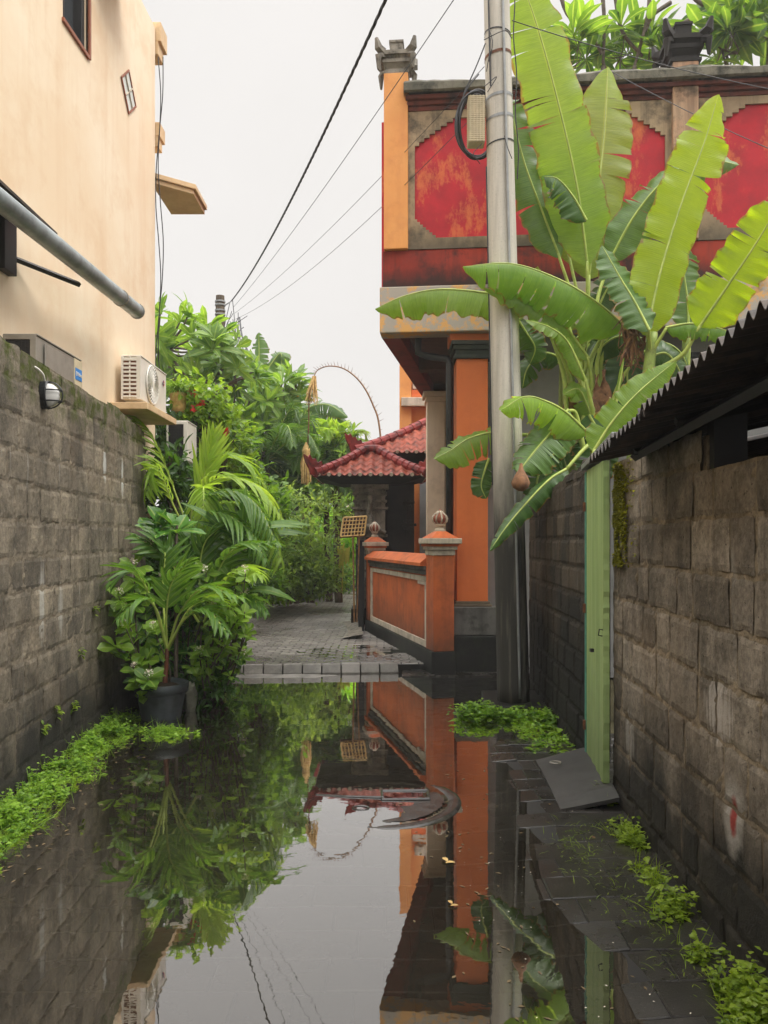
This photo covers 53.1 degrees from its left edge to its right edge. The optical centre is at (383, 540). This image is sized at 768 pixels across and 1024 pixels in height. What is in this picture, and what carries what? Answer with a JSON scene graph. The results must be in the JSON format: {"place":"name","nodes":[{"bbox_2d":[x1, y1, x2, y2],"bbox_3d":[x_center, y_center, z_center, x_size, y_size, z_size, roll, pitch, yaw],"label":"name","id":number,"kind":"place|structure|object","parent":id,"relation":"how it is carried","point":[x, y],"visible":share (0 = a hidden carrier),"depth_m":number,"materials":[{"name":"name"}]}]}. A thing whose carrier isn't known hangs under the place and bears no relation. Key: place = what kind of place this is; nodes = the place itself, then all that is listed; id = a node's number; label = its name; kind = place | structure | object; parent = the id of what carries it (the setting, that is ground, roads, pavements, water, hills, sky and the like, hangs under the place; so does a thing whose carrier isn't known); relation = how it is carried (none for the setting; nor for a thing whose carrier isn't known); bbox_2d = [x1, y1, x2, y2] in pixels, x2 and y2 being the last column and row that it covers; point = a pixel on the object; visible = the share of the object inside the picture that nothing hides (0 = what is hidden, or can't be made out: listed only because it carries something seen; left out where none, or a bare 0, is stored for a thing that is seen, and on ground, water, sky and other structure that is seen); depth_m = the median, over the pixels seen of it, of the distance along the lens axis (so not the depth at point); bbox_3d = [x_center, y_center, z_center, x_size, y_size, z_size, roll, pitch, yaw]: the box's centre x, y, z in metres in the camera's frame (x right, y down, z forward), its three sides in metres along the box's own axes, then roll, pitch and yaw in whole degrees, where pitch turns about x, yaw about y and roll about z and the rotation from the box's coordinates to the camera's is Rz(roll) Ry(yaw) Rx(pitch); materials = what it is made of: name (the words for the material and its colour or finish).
{"place":"outdoors","nodes":[
{"label":"outdoors","id":0,"kind":"place"},
{"bbox_2d":[160,585,423,673],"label":"path","id":1,"kind":"structure","parent":0,"point":[283,635],"depth_m":11.08,"materials":[{"name":"stone"}]},
{"bbox_2d":[166,366,264,485],"bbox_3d":[-2.173,-1.473,9.843,1.250,1.482,1.776,0,0,0],"label":"hibiscus shrub","id":2,"kind":"object","parent":1,"relation":"on","point":[204,409],"visible":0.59,"depth_m":9.52,"materials":[{"name":"green plant"}]},
{"bbox_2d":[215,295,247,384],"bbox_3d":[-3.177,-2.112,17.170,0.573,7.224,2.452,0,0,-32],"label":"utility pole","id":3,"kind":"object","parent":1,"relation":"on","point":[220,304],"visible":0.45,"depth_m":17.91,"materials":[{"name":"grey concrete"}]},
{"bbox_2d":[231,0,386,301],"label":"overhead cable","id":4,"kind":"object","parent":3,"relation":"attached to","point":[345,86],"visible":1,"depth_m":8.37,"materials":[{"name":"black rubber"}]},
{"bbox_2d":[236,0,453,303],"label":"overhead cable","id":5,"kind":"object","parent":3,"relation":"attached to","point":[363,131],"visible":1,"depth_m":8.29,"materials":[{"name":"black rubber"}]},
{"bbox_2d":[177,413,307,560],"bbox_3d":[-2.242,-0.815,11.958,1.850,2.540,3.234,0,0,19],"label":"tall bush","id":6,"kind":"object","parent":1,"relation":"on","point":[273,488],"visible":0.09,"depth_m":11.70,"materials":[{"name":"green plant"}]},
{"bbox_2d":[207,359,321,466],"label":"frangipani tree","id":7,"kind":"object","parent":1,"relation":"on","point":[278,399],"visible":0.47,"depth_m":17.19,"materials":[{"name":"green plant"}]},
{"bbox_2d":[239,333,290,460],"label":"banana plant","id":8,"kind":"object","parent":1,"relation":"on","point":[261,347],"visible":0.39,"depth_m":19.52,"materials":[{"name":"green plant"}]},
{"bbox_2d":[244,566,290,622],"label":"bush","id":9,"kind":"object","parent":1,"relation":"on","point":[270,582],"visible":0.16,"depth_m":13.28,"materials":[{"name":"green plant"}]},
{"bbox_2d":[225,399,324,604],"bbox_3d":[-2.591,-0.779,16.945,3.064,4.564,2.958,0,0,0],"label":"palm tree","id":10,"kind":"object","parent":1,"relation":"on","point":[291,441],"visible":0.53,"depth_m":16.47,"materials":[{"name":"green plant"}]},
{"bbox_2d":[253,516,323,603],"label":"shade bush","id":11,"kind":"object","parent":1,"relation":"on","point":[278,550],"visible":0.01,"depth_m":15.00,"materials":[{"name":"green plant"}]},
{"bbox_2d":[268,471,323,604],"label":"palm tree","id":12,"kind":"object","parent":1,"relation":"on","point":[306,489],"visible":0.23,"depth_m":16.51,"materials":[{"name":"green plant"}]},
{"bbox_2d":[254,440,351,602],"bbox_3d":[-1.955,-0.366,17.375,2.659,3.739,2.628,0,0,0],"label":"palm tree","id":13,"kind":"object","parent":1,"relation":"on","point":[274,467],"visible":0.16,"depth_m":17.09,"materials":[{"name":"green plant"}]},
{"bbox_2d":[259,437,350,602],"bbox_3d":[-1.818,-0.397,17.390,2.656,3.800,2.380,0,0,0],"label":"palm tree","id":14,"kind":"object","parent":1,"relation":"on","point":[286,458],"visible":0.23,"depth_m":16.79,"materials":[{"name":"green plant"}]},
{"bbox_2d":[264,542,352,604],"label":"bush","id":15,"kind":"object","parent":1,"relation":"on","point":[314,582],"visible":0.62,"depth_m":14.61,"materials":[{"name":"green plant"}]},
{"bbox_2d":[270,479,351,578],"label":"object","id":16,"kind":"object","parent":15,"relation":"on","point":[307,539],"visible":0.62,"depth_m":15.03,"materials":[{"name":"green plant"}]},
{"bbox_2d":[263,559,355,606],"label":"bush","id":17,"kind":"object","parent":1,"relation":"on","point":[349,581],"visible":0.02,"depth_m":20.17,"materials":[{"name":"green plant"}]},
{"bbox_2d":[282,470,352,601],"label":"palm tree","id":18,"kind":"object","parent":1,"relation":"on","point":[344,491],"visible":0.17,"depth_m":17.57,"materials":[{"name":"green plant"}]},
{"bbox_2d":[300,400,351,529],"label":"banana plant","id":19,"kind":"object","parent":1,"relation":"on","point":[337,413],"visible":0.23,"depth_m":19.68,"materials":[{"name":"green plant"}]},
{"bbox_2d":[304,417,370,602],"bbox_3d":[-1.052,-0.610,17.505,1.534,4.226,1.862,0,0,0],"label":"palm tree","id":20,"kind":"object","parent":1,"relation":"on","point":[329,429],"visible":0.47,"depth_m":17.30,"materials":[{"name":"green plant"}]},
{"bbox_2d":[319,422,361,529],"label":"frangipani tree","id":21,"kind":"object","parent":1,"relation":"on","point":[330,448],"visible":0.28,"depth_m":17.00,"materials":[{"name":"green plant"}]},
{"bbox_2d":[337,543,349,590],"bbox_3d":[-0.788,0.525,14.999,0.242,0.951,0.100,0,0,0],"label":"ribbon pole","id":22,"kind":"object","parent":1,"relation":"on","point":[344,552],"visible":1,"depth_m":14.99,"materials":[{"name":"yellow fabric"}]},
{"bbox_2d":[296,645,404,657],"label":"puddle","id":23,"kind":"object","parent":1,"relation":"on","point":[376,653],"visible":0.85,"depth_m":9.76,"materials":[{"name":"liquid"}]},
{"bbox_2d":[343,620,362,637],"bbox_3d":[-0.528,1.424,12.100,0.340,0.174,2.221,0,0,-3],"label":"threshold stone","id":24,"kind":"object","parent":1,"relation":"on","point":[353,628],"visible":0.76,"depth_m":11.83,"materials":[{"name":"grey stone"}]},
{"bbox_2d":[339,515,366,621],"bbox_3d":[-0.467,0.434,11.720,0.463,1.629,0.211,0,0,-19],"label":"offering tray","id":25,"kind":"object","parent":24,"relation":"on","point":[353,526],"visible":1,"depth_m":11.69,"materials":[{"name":"wicker"}]},
{"bbox_2d":[303,445,425,624],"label":"temple gate","id":26,"kind":"structure","parent":1,"relation":"on","point":[372,477],"depth_m":12.95,"materials":[{"name":"tile"}]},
{"bbox_2d":[386,482,413,552],"bbox_3d":[0.275,0.250,13.350,0.490,2.500,0.300,0,0,0],"label":"door leaf","id":27,"kind":"structure","parent":26,"relation":"in","point":[398,539],"depth_m":13.20,"materials":[{"name":"wood"}]},
{"bbox_2d":[344,418,425,550],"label":"temple gate","id":28,"kind":"structure","parent":1,"relation":"on","point":[408,443],"depth_m":14.06,"materials":[{"name":"tile"}]},
{"bbox_2d":[362,509,461,673],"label":"courtyard wall","id":29,"kind":"structure","parent":1,"relation":"on","point":[409,604],"depth_m":9.19,"materials":[{"name":"orange paint"}]},
{"bbox_2d":[355,540,363,630],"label":"iron gate","id":30,"kind":"structure","parent":29,"relation":"attached to","point":[361,594],"depth_m":11.98,"materials":[{"name":"black metal"}]},
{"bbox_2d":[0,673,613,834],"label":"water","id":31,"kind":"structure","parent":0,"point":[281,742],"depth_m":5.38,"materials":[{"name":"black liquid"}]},
{"bbox_2d":[117,520,285,642],"bbox_3d":[-1.528,0.654,6.802,1.338,1.695,1.070,0,0,22],"label":"areca palm","id":32,"kind":"object","parent":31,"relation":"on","point":[207,557],"visible":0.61,"depth_m":6.79,"materials":[{"name":"green plant"}]},
{"bbox_2d":[125,415,286,579],"bbox_3d":[-1.879,0.105,7.564,1.859,2.792,1.416,0,0,0],"label":"areca palm","id":33,"kind":"object","parent":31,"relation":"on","point":[212,461],"visible":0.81,"depth_m":7.55,"materials":[{"name":"green plant"}]},
{"bbox_2d":[151,487,309,624],"bbox_3d":[-1.496,0.497,7.531,1.564,2.008,0.825,0,0,0],"label":"ginger plant","id":34,"kind":"object","parent":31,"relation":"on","point":[242,514],"visible":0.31,"depth_m":7.28,"materials":[{"name":"green plant"}]},
{"bbox_2d":[1,680,646,1023],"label":"leaf litter","id":35,"kind":"object","parent":31,"relation":"on","point":[521,926],"visible":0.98,"depth_m":3.53,"materials":[{"name":"plant"}]},
{"bbox_2d":[442,857,453,862],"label":"fallen leaf","id":36,"kind":"object","parent":31,"relation":"on","point":[446,859],"visible":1,"depth_m":3.57,"materials":[{"name":"plant"}]},
{"bbox_2d":[0,667,761,1023],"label":"alley pavement","id":37,"kind":"structure","parent":0,"point":[282,915],"depth_m":3.04,"materials":[{"name":"grey concrete"}]},
{"bbox_2d":[0,336,145,801],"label":"block wall","id":38,"kind":"structure","parent":37,"relation":"on","point":[72,503],"depth_m":5.28,"materials":[{"name":"grey concrete"}]},
{"bbox_2d":[35,366,62,409],"bbox_3d":[-2.225,-0.979,4.966,0.261,0.260,0.145,0,0,-40],"label":"bulkhead lamp","id":39,"kind":"object","parent":38,"relation":"attached to","point":[49,395],"visible":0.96,"depth_m":4.97,"materials":[{"name":"white plastic"}]},
{"bbox_2d":[41,605,114,735],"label":"wall weeds","id":40,"kind":"object","parent":38,"relation":"attached to","point":[44,732],"depth_m":5.55,"materials":[{"name":"green plant"}]},
{"bbox_2d":[0,707,200,872],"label":"weed strip","id":41,"kind":"object","parent":37,"relation":"on","point":[9,810],"visible":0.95,"depth_m":4.80,"materials":[{"name":"green plant"}]},
{"bbox_2d":[134,677,188,721],"bbox_3d":[-1.885,1.365,6.500,0.456,0.330,0.456,0,0,0],"label":"plant pot","id":42,"kind":"object","parent":37,"relation":"on","point":[164,702],"visible":0.73,"depth_m":6.35,"materials":[{"name":"plastic"}]},
{"bbox_2d":[97,549,170,703],"bbox_3d":[-2.072,0.799,6.466,0.623,1.459,0.724,0,0,0],"label":"flowering shrub","id":43,"kind":"object","parent":42,"relation":"in","point":[142,674],"visible":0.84,"depth_m":6.45,"materials":[{"name":"green plant"}]},
{"bbox_2d":[135,505,205,677],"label":"broadleaf sapling","id":44,"kind":"object","parent":42,"relation":"in","point":[163,517],"visible":0.73,"depth_m":6.90,"materials":[{"name":"green plant"}]},
{"bbox_2d":[99,526,250,682],"bbox_3d":[-1.690,0.547,6.286,1.204,1.349,0.920,0,0,22],"label":"areca palm","id":45,"kind":"object","parent":42,"relation":"in","point":[184,572],"visible":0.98,"depth_m":6.32,"materials":[{"name":"plant"}]},
{"bbox_2d":[123,549,213,682],"bbox_3d":[-2.081,0.836,7.218,1.190,1.513,0.777,0,0,41],"label":"flowering shrub","id":46,"kind":"object","parent":37,"relation":"on","point":[187,630],"visible":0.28,"depth_m":7.16,"materials":[{"name":"green plant"}]},
{"bbox_2d":[184,681,197,711],"bbox_3d":[-1.697,1.399,6.749,0.115,0.327,0.126,0,0,0],"label":"rock","id":47,"kind":"object","parent":37,"relation":"on","point":[190,701],"visible":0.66,"depth_m":6.71,"materials":[{"name":"grey stone"}]},
{"bbox_2d":[143,397,270,655],"bbox_3d":[-2.382,-0.062,8.566,2.555,3.400,1.716,0,0,42],"label":"fern bush","id":48,"kind":"object","parent":37,"relation":"on","point":[185,478],"visible":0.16,"depth_m":8.27,"materials":[{"name":"green plant"}]},
{"bbox_2d":[178,640,243,712],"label":"creeper bush","id":49,"kind":"object","parent":37,"relation":"on","point":[215,692],"visible":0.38,"depth_m":6.92,"materials":[{"name":"green plant"}]},
{"bbox_2d":[182,561,257,694],"bbox_3d":[-1.447,0.867,6.959,0.626,1.363,1.500,0,0,-8],"label":"flowering shrub","id":50,"kind":"object","parent":37,"relation":"on","point":[213,651],"visible":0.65,"depth_m":6.64,"materials":[{"name":"green plant"}]},
{"bbox_2d":[236,674,335,677],"bbox_3d":[-1.225,1.525,8.137,2.150,0.086,0.804,0,0,0],"label":"concrete apron","id":51,"kind":"object","parent":37,"relation":"on","point":[280,676],"visible":0.2,"depth_m":8.45,"materials":[{"name":"grey concrete"}]},
{"bbox_2d":[306,785,463,837],"bbox_3d":[0.000,1.525,4.420,0.920,0.078,0.920,0,0,0],"label":"manhole cover","id":52,"kind":"object","parent":37,"relation":"on","point":[451,812],"visible":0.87,"depth_m":4.21,"materials":[{"name":"rusty metal"},{"name":"dark iron"}]},
{"bbox_2d":[446,698,575,753],"bbox_3d":[1.008,1.453,6.012,0.967,0.197,1.366,0,0,0],"label":"weed clump","id":53,"kind":"object","parent":37,"relation":"on","point":[475,712],"visible":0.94,"depth_m":6.34,"materials":[{"name":"green plant"}]},
{"bbox_2d":[481,690,547,710],"bbox_3d":[1.252,1.522,7.125,0.735,0.115,0.750,0,0,0],"label":"pole footing","id":54,"kind":"object","parent":37,"relation":"on","point":[491,696],"visible":0.13,"depth_m":6.97,"materials":[{"name":"grey concrete"}]},
{"bbox_2d":[454,0,529,703],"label":"utility pole","id":55,"kind":"object","parent":54,"relation":"on","point":[495,97],"visible":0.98,"depth_m":6.92,"materials":[{"name":"concrete"}]},
{"bbox_2d":[236,123,466,318],"bbox_3d":[-1.294,-4.569,12.500,0.006,1.211,11.855,0,0,-22],"label":"overhead wire","id":56,"kind":"object","parent":55,"relation":"attached to","point":[369,218],"visible":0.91,"depth_m":9.85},
{"bbox_2d":[235,66,484,312],"bbox_3d":[-1.294,-4.816,12.500,0.006,1.005,11.855,0,0,-22],"label":"overhead wire","id":57,"kind":"object","parent":55,"relation":"attached to","point":[378,179],"visible":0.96,"depth_m":9.46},
{"bbox_2d":[512,20,767,88],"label":"overhead wire","id":58,"kind":"object","parent":55,"relation":"attached to","point":[636,57],"visible":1,"depth_m":7.25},
{"bbox_2d":[375,0,687,550],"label":"banana plant","id":59,"kind":"object","parent":37,"relation":"on","point":[570,186],"visible":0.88,"depth_m":7.34,"materials":[{"name":"green plant"}]},
{"bbox_2d":[529,459,609,762],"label":"block wall","id":60,"kind":"structure","parent":37,"relation":"on","point":[557,598],"depth_m":6.10,"materials":[{"name":"grey concrete"}]},
{"bbox_2d":[536,747,618,810],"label":"ramp","id":61,"kind":"structure","parent":37,"relation":"on","point":[571,777],"depth_m":4.57,"materials":[{"name":"grey concrete"}]},
{"bbox_2d":[540,815,733,996],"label":"grass sprigs","id":62,"kind":"object","parent":37,"relation":"on","point":[622,896],"depth_m":3.25,"materials":[{"name":"green plant"}]},
{"bbox_2d":[593,780,767,1023],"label":"weed strip","id":63,"kind":"object","parent":37,"relation":"on","point":[746,1004],"visible":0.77,"depth_m":2.70,"materials":[{"name":"green plant"}]},
{"bbox_2d":[613,431,767,999],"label":"block wall","id":64,"kind":"structure","parent":37,"relation":"on","point":[690,685],"depth_m":3.08,"materials":[{"name":"grey concrete"}]},
{"bbox_2d":[581,432,614,782],"bbox_3d":[1.296,0.418,4.567,0.111,1.965,1.134,0,0,7],"label":"door","id":65,"kind":"structure","parent":64,"relation":"attached to","point":[596,607],"depth_m":4.64,"materials":[{"name":"metal"}]},
{"bbox_2d":[611,459,636,567],"bbox_3d":[1.309,-0.142,4.176,0.042,0.598,0.485,0,0,3],"label":"moss patch","id":66,"kind":"object","parent":64,"relation":"attached to","point":[618,503],"visible":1,"depth_m":4.25,"materials":[{"name":"green plant"}]},
{"bbox_2d":[159,582,613,733],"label":"ground","id":67,"kind":"structure","parent":0,"point":[611,707],"depth_m":7.53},
{"bbox_2d":[0,0,206,664],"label":"house","id":68,"kind":"structure","parent":67,"relation":"on","point":[79,130],"depth_m":6.83,"materials":[{"name":"beige paint"}]},
{"bbox_2d":[3,334,81,387],"bbox_3d":[-2.535,-1.177,5.755,0.261,0.534,0.798,0,0,0],"label":"air conditioner","id":69,"kind":"object","parent":68,"relation":"attached to","point":[57,359],"visible":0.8,"depth_m":5.56,"materials":[{"name":"grey metal"}]},
{"bbox_2d":[63,0,83,45],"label":"window","id":70,"kind":"structure","parent":68,"relation":"in","point":[73,10],"depth_m":6.84,"materials":[{"name":"black glass"}]},
{"bbox_2d":[121,69,136,113],"bbox_3d":[-2.617,-4.600,7.880,0.018,0.460,0.421,0,0,2],"label":"diamond window","id":71,"kind":"structure","parent":68,"relation":"in","point":[126,80],"depth_m":7.88,"materials":[{"name":"white glass"}]},
{"bbox_2d":[121,355,166,412],"bbox_3d":[-2.471,-1.572,7.959,0.219,0.484,0.890,0,0,0],"label":"air conditioner","id":72,"kind":"object","parent":68,"relation":"on","point":[143,379],"visible":0.95,"depth_m":7.59,"materials":[{"name":"white metal"}]},
{"bbox_2d":[155,57,163,425],"bbox_3d":[-2.554,-3.400,8.739,0.100,4.201,0.011,0,0,0],"label":"corner cable","id":73,"kind":"object","parent":68,"relation":"attached to","point":[161,212],"visible":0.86,"depth_m":8.74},
{"bbox_2d":[167,421,196,472],"bbox_3d":[-2.400,-1.067,8.835,0.400,0.554,0.438,0,0,0],"label":"air conditioner","id":74,"kind":"object","parent":68,"relation":"attached to","point":[184,429],"visible":0.44,"depth_m":8.62,"materials":[{"name":"white metal"}]},
{"bbox_2d":[166,378,207,420],"bbox_3d":[-2.470,-1.609,9.206,0.835,0.582,0.842,0,0,0],"label":"hanging planter","id":75,"kind":"object","parent":68,"relation":"hanging from","point":[181,403],"visible":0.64,"depth_m":9.12,"materials":[{"name":"wicker"}]},
{"bbox_2d":[155,292,276,502],"bbox_3d":[-3.579,-1.634,14.985,2.904,6.271,2.781,0,0,0],"label":"frangipani tree","id":76,"kind":"object","parent":67,"relation":"on","point":[230,361],"visible":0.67,"depth_m":14.67,"materials":[{"name":"green plant"}]},
{"bbox_2d":[236,662,397,674],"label":"kerb","id":77,"kind":"structure","parent":67,"relation":"on","point":[345,668],"depth_m":8.62,"materials":[{"name":"grey concrete"}]},
{"bbox_2d":[312,497,356,587],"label":"hedge bush","id":78,"kind":"object","parent":67,"relation":"on","point":[347,542],"visible":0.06,"depth_m":21.75,"materials":[{"name":"green plant"}]},
{"bbox_2d":[300,362,382,484],"bbox_3d":[-0.836,-1.120,15.996,1.813,5.241,0.298,0,0,0],"label":"penjor","id":79,"kind":"object","parent":67,"relation":"on","point":[312,391],"visible":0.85,"depth_m":15.98,"materials":[{"name":"beige plant"}]},
{"bbox_2d":[375,15,767,677],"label":"orange house","id":80,"kind":"structure","parent":67,"relation":"on","point":[433,205],"depth_m":8.70,"materials":[{"name":"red paint"}]},
{"bbox_2d":[612,72,767,148],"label":"overhead wire","id":81,"kind":"object","parent":80,"relation":"attached to","point":[688,111],"visible":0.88,"depth_m":7.51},
{"bbox_2d":[546,0,713,73],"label":"frangipani tree","id":82,"kind":"object","parent":67,"relation":"on","point":[638,36],"visible":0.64,"depth_m":10.98,"materials":[{"name":"green plant"}]},
{"bbox_2d":[563,95,767,478],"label":"banana plant","id":83,"kind":"object","parent":67,"relation":"on","point":[672,202],"visible":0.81,"depth_m":6.90,"materials":[{"name":"green plant"}]},
{"bbox_2d":[658,0,767,65],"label":"frangipani tree","id":84,"kind":"object","parent":67,"relation":"on","point":[740,27],"visible":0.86,"depth_m":10.38,"materials":[{"name":"green plant"}]},
{"bbox_2d":[748,452,767,458],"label":"shed","id":85,"kind":"structure","parent":67,"relation":"on","point":[758,455],"depth_m":4.50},
{"bbox_2d":[589,299,767,468],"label":"shed roof","id":86,"kind":"structure","parent":85,"relation":"on","point":[717,392],"depth_m":2.90,"materials":[{"name":"black metal"}]},
{"bbox_2d":[399,364,425,552],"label":"building","id":87,"kind":"structure","parent":0,"point":[412,407],"depth_m":16.12,"materials":[{"name":"paint"}]},
{"bbox_2d":[142,0,759,537],"label":"sky","id":88,"kind":"structure","parent":0,"point":[251,88],"materials":[{"name":"white"}]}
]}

